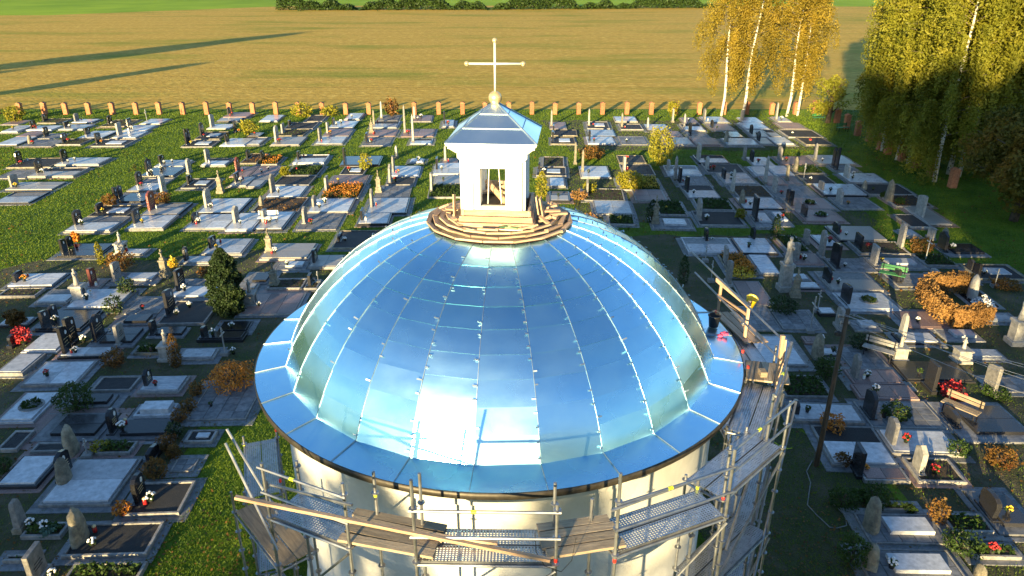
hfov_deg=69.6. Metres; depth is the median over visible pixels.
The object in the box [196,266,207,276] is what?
shrub
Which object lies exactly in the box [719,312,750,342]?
timber plank
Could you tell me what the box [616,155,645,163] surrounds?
grave
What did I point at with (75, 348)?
flower vase
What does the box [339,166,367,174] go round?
grave
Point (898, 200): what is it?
shrub
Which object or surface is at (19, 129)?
grave
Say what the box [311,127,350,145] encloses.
grave
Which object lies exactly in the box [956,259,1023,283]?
grave
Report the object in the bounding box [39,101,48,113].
brick pillar
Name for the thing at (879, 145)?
brick pillar
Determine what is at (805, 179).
grave
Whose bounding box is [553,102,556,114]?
brick pillar
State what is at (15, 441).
grave
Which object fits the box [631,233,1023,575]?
path
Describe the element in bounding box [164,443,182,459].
shrub
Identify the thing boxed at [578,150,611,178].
grave
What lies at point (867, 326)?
grave
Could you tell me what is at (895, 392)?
grave
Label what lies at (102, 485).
grave
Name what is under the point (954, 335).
grave
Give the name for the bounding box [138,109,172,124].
grave
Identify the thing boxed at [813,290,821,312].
grave cross
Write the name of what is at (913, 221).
grave
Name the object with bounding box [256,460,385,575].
scaffold bay
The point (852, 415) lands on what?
grave
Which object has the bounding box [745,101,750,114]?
brick pillar
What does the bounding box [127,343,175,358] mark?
grave
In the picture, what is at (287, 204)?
grave
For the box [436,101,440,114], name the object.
brick pillar
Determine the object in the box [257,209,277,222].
bench
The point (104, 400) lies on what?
grave
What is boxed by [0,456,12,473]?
shrub
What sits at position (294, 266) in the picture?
grave
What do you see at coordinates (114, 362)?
shrub
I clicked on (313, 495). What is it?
scaffold tube
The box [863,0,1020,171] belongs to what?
birch tree
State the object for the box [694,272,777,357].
scaffold tube
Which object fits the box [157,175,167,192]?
gravestone
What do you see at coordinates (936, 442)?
grave
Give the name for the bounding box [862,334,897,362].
bench
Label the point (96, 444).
shrub
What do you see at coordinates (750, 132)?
grave
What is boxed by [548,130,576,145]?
grave
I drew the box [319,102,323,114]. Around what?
brick pillar
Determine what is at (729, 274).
gravestone
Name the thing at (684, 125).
grave
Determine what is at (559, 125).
grave
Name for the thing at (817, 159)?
grave
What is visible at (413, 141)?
grave
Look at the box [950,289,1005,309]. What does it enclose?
grave
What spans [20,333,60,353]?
grave
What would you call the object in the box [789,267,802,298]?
grave pedestal
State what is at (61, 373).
grave
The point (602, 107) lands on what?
brick pillar
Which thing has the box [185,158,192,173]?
gravestone
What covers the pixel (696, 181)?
grave
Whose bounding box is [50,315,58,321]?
flower vase
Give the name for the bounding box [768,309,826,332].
grave
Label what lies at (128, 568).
grave
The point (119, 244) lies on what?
grave
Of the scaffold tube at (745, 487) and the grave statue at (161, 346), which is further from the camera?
the grave statue at (161, 346)
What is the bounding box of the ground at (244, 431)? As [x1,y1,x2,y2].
[0,109,1023,575]
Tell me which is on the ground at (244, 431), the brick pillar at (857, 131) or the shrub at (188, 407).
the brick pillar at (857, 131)
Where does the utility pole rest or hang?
on the ground at (244, 431)
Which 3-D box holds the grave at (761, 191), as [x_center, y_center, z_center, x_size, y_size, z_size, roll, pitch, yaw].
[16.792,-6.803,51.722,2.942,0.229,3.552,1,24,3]
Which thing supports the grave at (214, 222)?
on the ground at (244, 431)
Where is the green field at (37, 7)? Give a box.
[0,0,882,14]
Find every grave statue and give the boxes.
[155,329,177,362]
[775,236,795,292]
[887,334,910,360]
[948,337,974,364]
[1003,301,1023,346]
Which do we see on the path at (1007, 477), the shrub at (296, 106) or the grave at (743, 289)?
the grave at (743, 289)
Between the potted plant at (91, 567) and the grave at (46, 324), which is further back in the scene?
the grave at (46, 324)
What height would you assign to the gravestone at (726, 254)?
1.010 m
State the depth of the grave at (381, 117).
76.89 m
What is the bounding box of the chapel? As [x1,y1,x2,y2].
[254,38,744,575]
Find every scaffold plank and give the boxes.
[337,532,435,558]
[345,523,438,548]
[351,515,442,543]
[352,508,446,533]
[536,514,609,531]
[538,521,614,537]
[540,530,619,550]
[545,537,625,558]
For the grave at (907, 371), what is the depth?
28.59 m
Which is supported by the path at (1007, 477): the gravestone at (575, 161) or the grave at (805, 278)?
the grave at (805, 278)
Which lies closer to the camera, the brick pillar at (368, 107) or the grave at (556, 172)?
the grave at (556, 172)
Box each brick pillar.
[15,102,23,111]
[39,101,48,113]
[61,102,69,114]
[84,102,92,114]
[108,102,115,114]
[132,102,139,114]
[154,101,162,114]
[179,102,186,114]
[202,101,209,114]
[226,102,232,111]
[249,102,255,113]
[272,101,278,114]
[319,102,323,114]
[343,102,348,114]
[366,102,371,114]
[411,101,416,114]
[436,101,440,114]
[460,101,464,114]
[530,101,533,114]
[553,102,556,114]
[576,102,580,114]
[600,101,604,114]
[624,101,629,114]
[649,101,653,114]
[696,101,702,114]
[723,102,726,114]
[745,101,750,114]
[769,102,774,114]
[792,101,797,114]
[833,108,841,122]
[843,113,851,128]
[853,120,862,135]
[875,133,880,149]
[883,140,892,154]
[897,145,906,161]
[947,167,961,187]
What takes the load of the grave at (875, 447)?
on the path at (1007, 477)
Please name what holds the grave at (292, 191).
on the ground at (244, 431)
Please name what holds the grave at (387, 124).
on the ground at (244, 431)
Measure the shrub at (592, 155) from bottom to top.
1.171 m
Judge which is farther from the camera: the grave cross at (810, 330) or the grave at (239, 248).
the grave at (239, 248)
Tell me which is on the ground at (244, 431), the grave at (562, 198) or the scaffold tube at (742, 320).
the grave at (562, 198)
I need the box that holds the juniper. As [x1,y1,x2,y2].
[768,294,800,314]
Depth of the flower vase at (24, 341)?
30.77 m
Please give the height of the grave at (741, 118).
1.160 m
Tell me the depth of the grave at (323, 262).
39.05 m
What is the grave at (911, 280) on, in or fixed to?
on the path at (1007, 477)
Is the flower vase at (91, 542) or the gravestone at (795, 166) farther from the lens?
the gravestone at (795, 166)
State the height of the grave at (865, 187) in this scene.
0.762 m
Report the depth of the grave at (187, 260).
39.31 m
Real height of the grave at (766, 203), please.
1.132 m
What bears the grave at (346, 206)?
on the ground at (244, 431)
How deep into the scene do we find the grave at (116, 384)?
27.75 m
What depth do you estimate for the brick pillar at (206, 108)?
79.09 m
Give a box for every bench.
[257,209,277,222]
[812,113,824,120]
[836,122,849,130]
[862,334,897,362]
[879,262,907,282]
[941,388,984,420]
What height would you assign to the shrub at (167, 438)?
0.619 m
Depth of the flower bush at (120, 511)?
21.08 m
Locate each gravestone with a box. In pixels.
[6,332,20,348]
[8,498,29,534]
[21,541,52,575]
[53,449,72,483]
[61,316,79,346]
[61,424,79,458]
[112,323,124,345]
[143,443,162,465]
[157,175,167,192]
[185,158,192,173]
[232,120,237,132]
[394,146,398,158]
[573,142,576,164]
[671,108,673,122]
[673,156,677,180]
[702,227,708,240]
[723,245,728,265]
[724,260,733,286]
[729,169,735,193]
[742,146,746,160]
[748,227,755,238]
[762,156,769,183]
[793,157,798,171]
[801,229,810,244]
[811,333,823,359]
[816,230,827,259]
[832,306,845,331]
[850,442,867,479]
[884,179,894,201]
[895,223,907,247]
[921,359,941,394]
[925,227,936,240]
[966,274,980,298]
[972,561,987,575]
[979,364,1003,397]
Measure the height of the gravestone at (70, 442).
1.130 m
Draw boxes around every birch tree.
[692,0,766,115]
[719,0,783,114]
[759,0,840,116]
[782,0,841,115]
[848,0,920,150]
[854,0,991,163]
[859,0,967,159]
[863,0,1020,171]
[891,0,1023,185]
[892,0,1023,174]
[904,0,1023,180]
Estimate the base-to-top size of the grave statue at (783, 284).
2.780 m
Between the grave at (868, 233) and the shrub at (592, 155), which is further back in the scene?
the shrub at (592, 155)
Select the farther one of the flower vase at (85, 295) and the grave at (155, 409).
the flower vase at (85, 295)
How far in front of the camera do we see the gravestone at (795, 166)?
56.75 m
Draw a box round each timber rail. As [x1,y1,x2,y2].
[716,278,750,308]
[716,294,745,316]
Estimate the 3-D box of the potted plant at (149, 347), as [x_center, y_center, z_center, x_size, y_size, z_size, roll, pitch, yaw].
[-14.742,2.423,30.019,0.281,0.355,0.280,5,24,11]
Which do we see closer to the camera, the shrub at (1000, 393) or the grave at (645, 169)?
the shrub at (1000, 393)
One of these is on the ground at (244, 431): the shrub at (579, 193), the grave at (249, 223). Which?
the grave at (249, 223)
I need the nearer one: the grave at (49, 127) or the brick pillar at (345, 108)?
the grave at (49, 127)
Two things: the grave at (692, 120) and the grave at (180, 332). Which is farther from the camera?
the grave at (692, 120)
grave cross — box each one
[80,438,94,458]
[219,327,230,356]
[314,271,321,283]
[702,245,708,262]
[707,260,714,282]
[805,296,816,333]
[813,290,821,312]
[921,235,932,262]
[989,268,1000,287]
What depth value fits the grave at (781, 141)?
66.18 m
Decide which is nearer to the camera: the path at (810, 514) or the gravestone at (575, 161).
the path at (810, 514)
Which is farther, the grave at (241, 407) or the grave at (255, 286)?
the grave at (255, 286)
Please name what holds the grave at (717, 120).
on the path at (647, 134)
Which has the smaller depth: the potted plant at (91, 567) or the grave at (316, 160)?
the potted plant at (91, 567)
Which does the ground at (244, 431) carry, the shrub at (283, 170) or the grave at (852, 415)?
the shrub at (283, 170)
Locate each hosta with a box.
[828,484,861,511]
[851,487,867,501]
[858,480,893,510]
[946,438,973,458]
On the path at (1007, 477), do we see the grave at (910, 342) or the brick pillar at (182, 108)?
the grave at (910, 342)
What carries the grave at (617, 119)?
on the ground at (244, 431)
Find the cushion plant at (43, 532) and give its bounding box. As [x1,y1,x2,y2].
[39,521,58,537]
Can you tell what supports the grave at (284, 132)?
on the ground at (244, 431)
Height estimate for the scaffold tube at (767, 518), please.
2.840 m
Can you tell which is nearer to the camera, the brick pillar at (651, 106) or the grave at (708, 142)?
the grave at (708, 142)
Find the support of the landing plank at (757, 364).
on the scaffold bay at (777, 404)
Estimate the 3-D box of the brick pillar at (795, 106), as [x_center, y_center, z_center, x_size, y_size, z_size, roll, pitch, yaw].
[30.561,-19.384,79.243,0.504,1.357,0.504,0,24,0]
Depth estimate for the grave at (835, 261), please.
38.71 m
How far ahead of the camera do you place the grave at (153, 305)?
34.18 m
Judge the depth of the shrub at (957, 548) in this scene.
19.79 m
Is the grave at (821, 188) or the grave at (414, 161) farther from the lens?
the grave at (414, 161)
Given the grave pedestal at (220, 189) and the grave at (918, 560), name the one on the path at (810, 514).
the grave at (918, 560)
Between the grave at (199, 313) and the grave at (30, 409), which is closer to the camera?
the grave at (30, 409)
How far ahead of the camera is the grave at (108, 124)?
74.19 m
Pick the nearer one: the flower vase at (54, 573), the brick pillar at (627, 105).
the flower vase at (54, 573)
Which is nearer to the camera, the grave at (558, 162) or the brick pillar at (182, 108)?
the grave at (558, 162)
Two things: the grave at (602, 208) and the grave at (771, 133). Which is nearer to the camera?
the grave at (602, 208)
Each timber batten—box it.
[234,495,549,562]
[421,531,497,544]
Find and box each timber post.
[717,279,722,312]
[742,301,750,345]
[774,335,784,388]
[780,339,786,386]
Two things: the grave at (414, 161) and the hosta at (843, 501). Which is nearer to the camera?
the hosta at (843, 501)
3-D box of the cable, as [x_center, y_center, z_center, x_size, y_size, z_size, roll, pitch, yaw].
[0.630,3.883,10.761,0.612,0.707,0.091,0,24,0]
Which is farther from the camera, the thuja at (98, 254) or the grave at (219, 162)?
the grave at (219, 162)
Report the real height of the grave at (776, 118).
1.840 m
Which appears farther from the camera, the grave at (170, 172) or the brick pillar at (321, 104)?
the brick pillar at (321, 104)
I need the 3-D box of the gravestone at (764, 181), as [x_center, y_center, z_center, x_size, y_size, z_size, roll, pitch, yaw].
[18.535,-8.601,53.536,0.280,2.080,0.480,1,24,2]
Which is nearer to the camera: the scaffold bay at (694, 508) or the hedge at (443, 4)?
the scaffold bay at (694, 508)
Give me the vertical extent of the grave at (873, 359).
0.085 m
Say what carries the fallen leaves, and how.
on the ground at (244, 431)
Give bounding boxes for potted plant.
[87,561,96,571]
[146,343,153,351]
[805,405,810,412]
[880,408,887,417]
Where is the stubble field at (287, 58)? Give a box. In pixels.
[0,6,884,109]
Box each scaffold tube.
[224,443,278,550]
[226,429,287,528]
[269,483,352,506]
[611,467,725,511]
[691,251,779,337]
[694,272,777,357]
[725,341,792,550]
[753,401,796,575]
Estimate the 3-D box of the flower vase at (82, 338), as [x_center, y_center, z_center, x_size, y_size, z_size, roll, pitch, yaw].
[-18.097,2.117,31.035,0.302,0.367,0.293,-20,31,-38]
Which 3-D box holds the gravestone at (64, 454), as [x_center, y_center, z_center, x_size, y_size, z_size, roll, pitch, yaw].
[-13.815,5.441,22.648,0.260,0.960,0.770,-1,24,-1]
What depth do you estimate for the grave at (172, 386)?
27.46 m
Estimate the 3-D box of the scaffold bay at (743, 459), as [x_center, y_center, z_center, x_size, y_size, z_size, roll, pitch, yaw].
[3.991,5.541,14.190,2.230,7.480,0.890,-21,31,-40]
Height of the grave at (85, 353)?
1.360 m
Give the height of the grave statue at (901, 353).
1.110 m
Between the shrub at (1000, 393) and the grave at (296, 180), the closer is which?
the shrub at (1000, 393)
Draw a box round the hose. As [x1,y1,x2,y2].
[806,461,846,527]
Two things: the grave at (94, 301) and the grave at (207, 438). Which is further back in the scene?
the grave at (94, 301)
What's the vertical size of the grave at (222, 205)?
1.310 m
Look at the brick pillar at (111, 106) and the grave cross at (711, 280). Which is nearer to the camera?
the grave cross at (711, 280)
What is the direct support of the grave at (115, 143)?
on the ground at (244, 431)
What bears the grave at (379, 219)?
on the ground at (244, 431)
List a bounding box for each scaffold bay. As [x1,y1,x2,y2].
[230,480,321,575]
[242,430,300,575]
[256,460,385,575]
[408,472,561,575]
[585,448,737,575]
[672,400,794,575]
[705,310,777,575]
[705,347,792,575]
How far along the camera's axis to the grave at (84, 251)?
40.51 m
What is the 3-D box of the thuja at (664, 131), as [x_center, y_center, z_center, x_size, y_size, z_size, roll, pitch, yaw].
[11.859,-11.314,58.331,2.336,3.393,2.624,0,24,0]
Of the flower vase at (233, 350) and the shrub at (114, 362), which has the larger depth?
the flower vase at (233, 350)
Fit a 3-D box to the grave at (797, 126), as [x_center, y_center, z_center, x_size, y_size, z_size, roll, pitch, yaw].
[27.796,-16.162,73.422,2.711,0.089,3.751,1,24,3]
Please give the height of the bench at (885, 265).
0.852 m
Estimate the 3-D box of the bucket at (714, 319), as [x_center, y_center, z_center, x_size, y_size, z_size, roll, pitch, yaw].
[4.812,0.727,17.506,0.310,0.396,0.310,0,24,0]
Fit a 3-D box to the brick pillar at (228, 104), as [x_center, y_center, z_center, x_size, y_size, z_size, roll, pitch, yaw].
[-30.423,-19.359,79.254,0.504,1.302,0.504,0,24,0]
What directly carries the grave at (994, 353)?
on the path at (1007, 477)
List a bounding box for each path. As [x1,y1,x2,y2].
[0,249,333,575]
[541,120,824,150]
[565,168,876,226]
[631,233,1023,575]
[699,405,895,575]
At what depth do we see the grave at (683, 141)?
65.79 m
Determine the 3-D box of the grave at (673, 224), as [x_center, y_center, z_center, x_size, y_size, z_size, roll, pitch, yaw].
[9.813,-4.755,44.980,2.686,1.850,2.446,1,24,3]
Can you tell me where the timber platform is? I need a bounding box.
[426,192,572,242]
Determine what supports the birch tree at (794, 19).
on the ground at (244, 431)
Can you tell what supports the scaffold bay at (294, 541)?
on the ground at (244, 431)
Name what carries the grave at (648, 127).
on the path at (647, 134)
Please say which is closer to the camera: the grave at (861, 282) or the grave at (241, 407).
the grave at (241, 407)
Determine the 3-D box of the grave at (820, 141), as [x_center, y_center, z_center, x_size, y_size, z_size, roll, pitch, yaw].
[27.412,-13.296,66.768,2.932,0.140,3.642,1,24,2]
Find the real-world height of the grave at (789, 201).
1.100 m
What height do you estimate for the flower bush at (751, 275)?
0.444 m
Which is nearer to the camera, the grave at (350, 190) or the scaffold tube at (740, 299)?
the scaffold tube at (740, 299)
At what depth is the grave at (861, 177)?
54.62 m
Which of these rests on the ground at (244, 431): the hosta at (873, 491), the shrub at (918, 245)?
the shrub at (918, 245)
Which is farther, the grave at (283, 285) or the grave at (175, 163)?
the grave at (175, 163)
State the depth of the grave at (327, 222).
45.29 m
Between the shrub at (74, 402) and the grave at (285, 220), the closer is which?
the shrub at (74, 402)
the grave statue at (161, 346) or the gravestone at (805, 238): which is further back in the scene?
the gravestone at (805, 238)
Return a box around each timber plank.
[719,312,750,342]
[722,312,759,342]
[729,312,767,342]
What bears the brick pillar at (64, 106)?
on the ground at (244, 431)
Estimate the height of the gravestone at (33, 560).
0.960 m
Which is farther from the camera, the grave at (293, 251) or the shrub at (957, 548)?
the grave at (293, 251)
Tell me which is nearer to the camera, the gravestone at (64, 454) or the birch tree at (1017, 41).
the gravestone at (64, 454)
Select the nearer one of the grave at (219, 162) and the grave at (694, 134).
the grave at (219, 162)
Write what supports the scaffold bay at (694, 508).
on the ground at (244, 431)
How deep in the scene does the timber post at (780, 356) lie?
15.23 m
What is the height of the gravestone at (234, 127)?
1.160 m
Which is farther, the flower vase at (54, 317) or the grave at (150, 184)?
the grave at (150, 184)
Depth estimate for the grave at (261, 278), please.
37.15 m
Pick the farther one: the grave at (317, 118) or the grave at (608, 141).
the grave at (317, 118)
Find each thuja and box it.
[93,241,104,264]
[165,333,182,367]
[203,247,246,318]
[358,153,372,169]
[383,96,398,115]
[535,171,548,197]
[645,199,659,222]
[647,125,675,165]
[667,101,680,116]
[677,255,690,283]
[769,214,781,239]
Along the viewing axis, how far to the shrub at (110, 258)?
38.41 m
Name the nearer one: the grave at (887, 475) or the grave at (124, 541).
the grave at (124, 541)
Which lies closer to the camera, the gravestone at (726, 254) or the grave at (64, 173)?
the gravestone at (726, 254)
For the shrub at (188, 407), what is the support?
on the path at (246, 351)
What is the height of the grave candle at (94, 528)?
0.244 m
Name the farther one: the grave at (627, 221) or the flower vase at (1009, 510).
the grave at (627, 221)
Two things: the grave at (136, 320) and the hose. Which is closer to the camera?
the hose
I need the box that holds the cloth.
[717,331,728,337]
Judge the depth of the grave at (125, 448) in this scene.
23.93 m
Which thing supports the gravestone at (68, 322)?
on the path at (246, 351)
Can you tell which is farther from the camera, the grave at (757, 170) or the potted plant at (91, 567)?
the grave at (757, 170)
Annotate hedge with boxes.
[275,0,724,10]
[915,270,996,328]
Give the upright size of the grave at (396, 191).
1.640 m
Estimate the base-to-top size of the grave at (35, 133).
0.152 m
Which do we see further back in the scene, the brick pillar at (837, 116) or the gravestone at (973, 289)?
the brick pillar at (837, 116)
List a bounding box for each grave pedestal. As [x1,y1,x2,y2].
[157,249,171,278]
[215,170,224,193]
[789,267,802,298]
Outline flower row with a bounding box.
[970,297,995,307]
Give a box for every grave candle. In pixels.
[91,524,97,532]
[142,497,147,504]
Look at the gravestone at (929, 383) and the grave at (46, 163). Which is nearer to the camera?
the gravestone at (929, 383)
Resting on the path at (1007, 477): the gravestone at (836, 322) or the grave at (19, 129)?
the gravestone at (836, 322)
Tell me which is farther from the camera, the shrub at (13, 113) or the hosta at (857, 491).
the shrub at (13, 113)
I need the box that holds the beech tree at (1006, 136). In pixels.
[957,103,1023,221]
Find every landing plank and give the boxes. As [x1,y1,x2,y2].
[745,360,754,380]
[753,361,763,381]
[762,362,772,382]
[770,363,781,383]
[784,373,789,384]
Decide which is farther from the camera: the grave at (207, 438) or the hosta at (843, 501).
the grave at (207, 438)
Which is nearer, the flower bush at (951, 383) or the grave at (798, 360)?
the flower bush at (951, 383)
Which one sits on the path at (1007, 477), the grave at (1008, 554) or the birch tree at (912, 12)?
the grave at (1008, 554)
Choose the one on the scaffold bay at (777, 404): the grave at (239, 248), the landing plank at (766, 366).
the landing plank at (766, 366)
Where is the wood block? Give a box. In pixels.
[758,368,767,377]
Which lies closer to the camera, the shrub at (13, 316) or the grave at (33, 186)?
the shrub at (13, 316)
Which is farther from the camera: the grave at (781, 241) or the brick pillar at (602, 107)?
the brick pillar at (602, 107)
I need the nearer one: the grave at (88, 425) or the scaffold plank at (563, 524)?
the scaffold plank at (563, 524)
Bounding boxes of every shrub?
[0,105,26,121]
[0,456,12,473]
[1,308,27,326]
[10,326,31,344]
[50,380,94,415]
[70,231,80,241]
[89,438,110,452]
[97,346,126,367]
[100,193,116,205]
[101,293,123,314]
[104,250,136,270]
[115,277,136,293]
[138,456,168,480]
[154,191,171,203]
[154,431,176,451]
[164,421,184,435]
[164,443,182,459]
[167,255,178,267]
[170,407,190,422]
[179,397,197,411]
[186,380,204,396]
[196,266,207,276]
[239,119,259,134]
[279,166,289,175]
[290,102,312,116]
[319,105,339,115]
[570,188,587,199]
[578,145,605,159]
[583,181,596,192]
[614,170,646,190]
[734,208,746,218]
[813,354,842,379]
[832,451,851,467]
[836,530,872,570]
[846,333,872,349]
[882,399,912,421]
[895,197,904,203]
[903,502,918,513]
[906,237,935,253]
[925,497,951,524]
[942,525,985,559]
[979,383,1012,400]
[987,277,1022,291]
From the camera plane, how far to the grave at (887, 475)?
22.70 m
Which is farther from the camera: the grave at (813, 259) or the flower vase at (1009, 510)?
the grave at (813, 259)
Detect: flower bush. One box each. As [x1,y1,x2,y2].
[111,499,131,516]
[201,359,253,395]
[725,265,755,278]
[734,258,756,267]
[819,411,846,435]
[940,379,967,400]
[983,443,1021,470]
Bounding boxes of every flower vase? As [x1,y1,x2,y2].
[19,274,27,281]
[19,336,26,344]
[23,517,37,526]
[38,519,47,529]
[42,369,48,376]
[46,567,59,575]
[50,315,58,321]
[72,346,78,352]
[79,334,86,342]
[82,293,89,299]
[86,536,95,546]
[115,420,125,430]
[145,491,155,502]
[181,283,186,290]
[209,328,214,335]
[230,347,235,353]
[864,369,871,377]
[872,383,880,391]
[887,556,898,569]
[902,432,911,442]
[930,463,940,474]
[987,541,1000,553]
[1005,505,1013,513]
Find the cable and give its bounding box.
[534,533,575,571]
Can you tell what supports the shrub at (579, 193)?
on the path at (856, 220)
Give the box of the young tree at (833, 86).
[807,74,852,122]
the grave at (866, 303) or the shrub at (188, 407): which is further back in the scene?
the grave at (866, 303)
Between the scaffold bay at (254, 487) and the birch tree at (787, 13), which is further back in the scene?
the birch tree at (787, 13)
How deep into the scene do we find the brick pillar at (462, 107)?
79.07 m
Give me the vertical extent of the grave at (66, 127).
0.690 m
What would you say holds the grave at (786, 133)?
on the ground at (244, 431)
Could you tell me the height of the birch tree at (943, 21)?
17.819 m
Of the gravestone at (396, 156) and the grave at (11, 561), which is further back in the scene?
the gravestone at (396, 156)
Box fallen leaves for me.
[0,150,1023,575]
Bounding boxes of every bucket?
[708,311,720,327]
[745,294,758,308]
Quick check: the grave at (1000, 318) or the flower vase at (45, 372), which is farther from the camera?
the grave at (1000, 318)
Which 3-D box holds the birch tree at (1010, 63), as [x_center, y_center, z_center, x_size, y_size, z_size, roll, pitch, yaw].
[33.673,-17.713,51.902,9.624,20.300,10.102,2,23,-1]
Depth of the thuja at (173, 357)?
28.93 m
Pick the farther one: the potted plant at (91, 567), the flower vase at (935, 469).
the flower vase at (935, 469)
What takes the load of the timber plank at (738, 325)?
attached to the scaffold bay at (745, 356)
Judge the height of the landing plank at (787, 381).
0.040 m
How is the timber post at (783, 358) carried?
attached to the scaffold bay at (777, 404)
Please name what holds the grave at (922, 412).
on the path at (1007, 477)
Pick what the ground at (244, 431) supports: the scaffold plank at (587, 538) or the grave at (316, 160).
the grave at (316, 160)
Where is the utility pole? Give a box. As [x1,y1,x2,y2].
[813,308,1023,466]
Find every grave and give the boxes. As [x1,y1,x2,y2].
[0,125,29,133]
[0,137,39,146]
[0,170,35,179]
[0,174,71,192]
[0,191,52,205]
[0,270,71,290]
[0,287,46,298]
[0,317,38,327]
[0,353,51,378]
[0,392,67,427]
[0,430,35,452]
[0,455,54,493]
[0,549,46,571]
[1,120,28,125]
[3,151,60,169]
[10,360,104,391]
[15,135,61,147]
[16,131,51,136]
[17,441,89,459]
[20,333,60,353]
[20,408,135,449]
[20,520,67,539]
[22,304,108,335]
[25,120,63,130]
[25,456,146,513]
[27,158,95,178]
[28,289,71,307]
[34,126,71,139]
[36,113,73,124]
[46,236,114,260]
[50,390,132,413]
[51,326,124,361]
[51,506,173,565]
[53,149,116,167]
[55,132,93,145]
[57,121,97,130]
[57,209,131,234]
[59,268,146,313]
[66,560,148,575]
[69,113,103,124]
[77,126,116,139]
[84,132,142,147]
[85,267,111,289]
[85,375,142,395]
[86,314,148,347]
[87,202,142,216]
[92,439,144,458]
[97,115,141,127]
[97,408,185,444]
[103,185,166,206]
[106,261,162,286]
[107,314,160,327]
[109,122,153,138]
[112,232,157,257]
[112,472,206,522]
[114,296,178,318]
[122,118,158,131]
[124,208,178,231]
[126,171,174,191]
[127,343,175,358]
[129,400,185,418]
[130,369,196,397]
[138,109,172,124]
[140,191,197,217]
[142,158,185,178]
[146,320,190,338]
[153,155,195,167]
[156,288,214,326]
[160,454,208,477]
[169,347,227,364]
[172,268,217,299]
[175,174,224,190]
[177,380,260,426]
[178,247,210,265]
[178,429,225,447]
[179,212,239,231]
[181,128,220,147]
[194,122,229,139]
[196,188,258,214]
[196,325,248,342]
[199,235,258,257]
[200,149,234,166]
[206,114,236,129]
[214,319,260,335]
[215,117,244,122]
[218,206,259,233]
[219,132,254,146]
[220,107,256,118]
[226,171,256,187]
[229,157,259,177]
[234,279,310,317]
[240,149,269,164]
[240,271,281,287]
[242,137,272,146]
[243,283,267,292]
[246,132,264,137]
[246,176,268,188]
[248,195,310,214]
[249,166,284,176]
[253,150,287,165]
[254,208,300,232]
[256,228,321,261]
[258,263,314,292]
[259,115,285,122]
[262,174,313,197]
[270,125,307,146]
[273,123,311,137]
[273,260,310,272]
[275,175,316,185]
[285,120,321,129]
[287,164,328,177]
[289,150,332,165]
[292,206,347,231]
[301,195,359,215]
[302,272,324,291]
[303,115,330,122]
[308,248,345,269]
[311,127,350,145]
[316,175,370,200]
[322,122,355,136]
[326,230,380,251]
[329,117,358,128]
[329,175,373,183]
[339,147,382,166]
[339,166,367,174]
[342,113,366,120]
[354,207,393,227]
[359,132,395,146]
[364,117,401,137]
[364,188,414,216]
[367,110,402,129]
[373,170,412,197]
[376,101,402,120]
[384,164,417,186]
[386,155,423,177]
[398,105,437,137]
[405,158,428,164]
[406,115,435,145]
[410,106,433,122]
[427,172,460,198]
[432,156,459,175]
[433,175,459,184]
[439,111,457,128]
[440,145,459,162]
[532,162,569,177]
[539,156,567,167]
[546,178,567,188]
[546,191,573,203]
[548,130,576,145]
[549,110,566,129]
[551,124,576,136]
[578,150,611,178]
[580,179,627,202]
[583,108,612,129]
[583,130,617,145]
[584,130,617,137]
[590,200,637,216]
[603,213,639,227]
[613,116,637,122]
[613,174,665,191]
[615,112,645,130]
[615,136,650,145]
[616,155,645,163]
[619,156,655,176]
[628,190,670,202]
[643,117,671,131]
[648,195,696,231]
[651,198,690,217]
[659,131,683,137]
[659,159,704,176]
[660,137,695,146]
[670,167,713,187]
[675,237,739,256]
[676,113,707,132]
[678,117,700,124]
[679,176,721,199]
[680,122,710,137]
[688,197,748,227]
[689,137,723,146]
[690,142,730,163]
[690,197,735,211]
[696,108,731,123]
[697,156,749,174]
[704,120,737,131]
[712,167,760,186]
[713,250,763,278]
[717,130,764,147]
[723,132,744,137]
[724,185,778,199]
[728,189,789,211]
[728,238,783,257]
[732,281,773,306]
[733,122,773,130]
[736,110,762,122]
[738,306,782,331]
[738,334,815,371]
[743,124,769,137]
[743,166,772,177]
[744,194,783,229]
[746,150,775,166]
[746,255,779,275]
[752,131,773,145]
[756,176,788,185]
[762,130,781,136]
[763,175,820,198]
[763,210,794,227]
[765,165,794,176]
[766,137,798,146]
[767,102,793,122]
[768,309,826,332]
[770,146,817,165]
[770,233,812,252]
[772,122,809,129]
[772,371,838,401]
[775,129,826,138]
[779,165,807,186]
[779,189,840,211]
[781,399,869,428]
[782,242,828,266]
[785,164,826,175]
[790,204,849,223]
[792,274,812,282]
[792,282,824,291]
[793,137,837,146]
[795,163,836,184]
[801,143,861,166]
[801,336,815,344]
[802,234,848,249]
[803,424,906,473]
[804,345,843,360]
[807,266,890,294]
[809,180,870,197]
[815,307,835,316]
[823,242,877,272]
[824,222,888,241]
[825,283,902,313]
[825,344,896,371]
[826,147,862,172]
[826,187,884,210]
[831,353,917,391]
[833,164,888,183]
[840,496,960,553]
[840,543,973,575]
[843,232,910,256]
[844,388,954,433]
[848,320,882,332]
[849,384,919,400]
[853,180,918,196]
[859,243,930,270]
[862,466,910,483]
[866,416,975,463]
[876,194,937,208]
[877,267,946,290]
[881,500,925,513]
[883,313,948,347]
[885,309,952,332]
[886,214,937,229]
[888,361,975,383]
[893,229,923,238]
[899,195,959,227]
[901,445,974,488]
[909,251,958,268]
[923,268,982,285]
[927,402,1023,443]
[929,511,1006,540]
[933,231,991,257]
[933,329,985,342]
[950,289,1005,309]
[951,348,1011,362]
[953,487,1023,542]
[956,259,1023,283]
[960,540,1023,565]
[973,375,1023,396]
[984,312,1013,325]
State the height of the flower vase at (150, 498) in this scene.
0.336 m

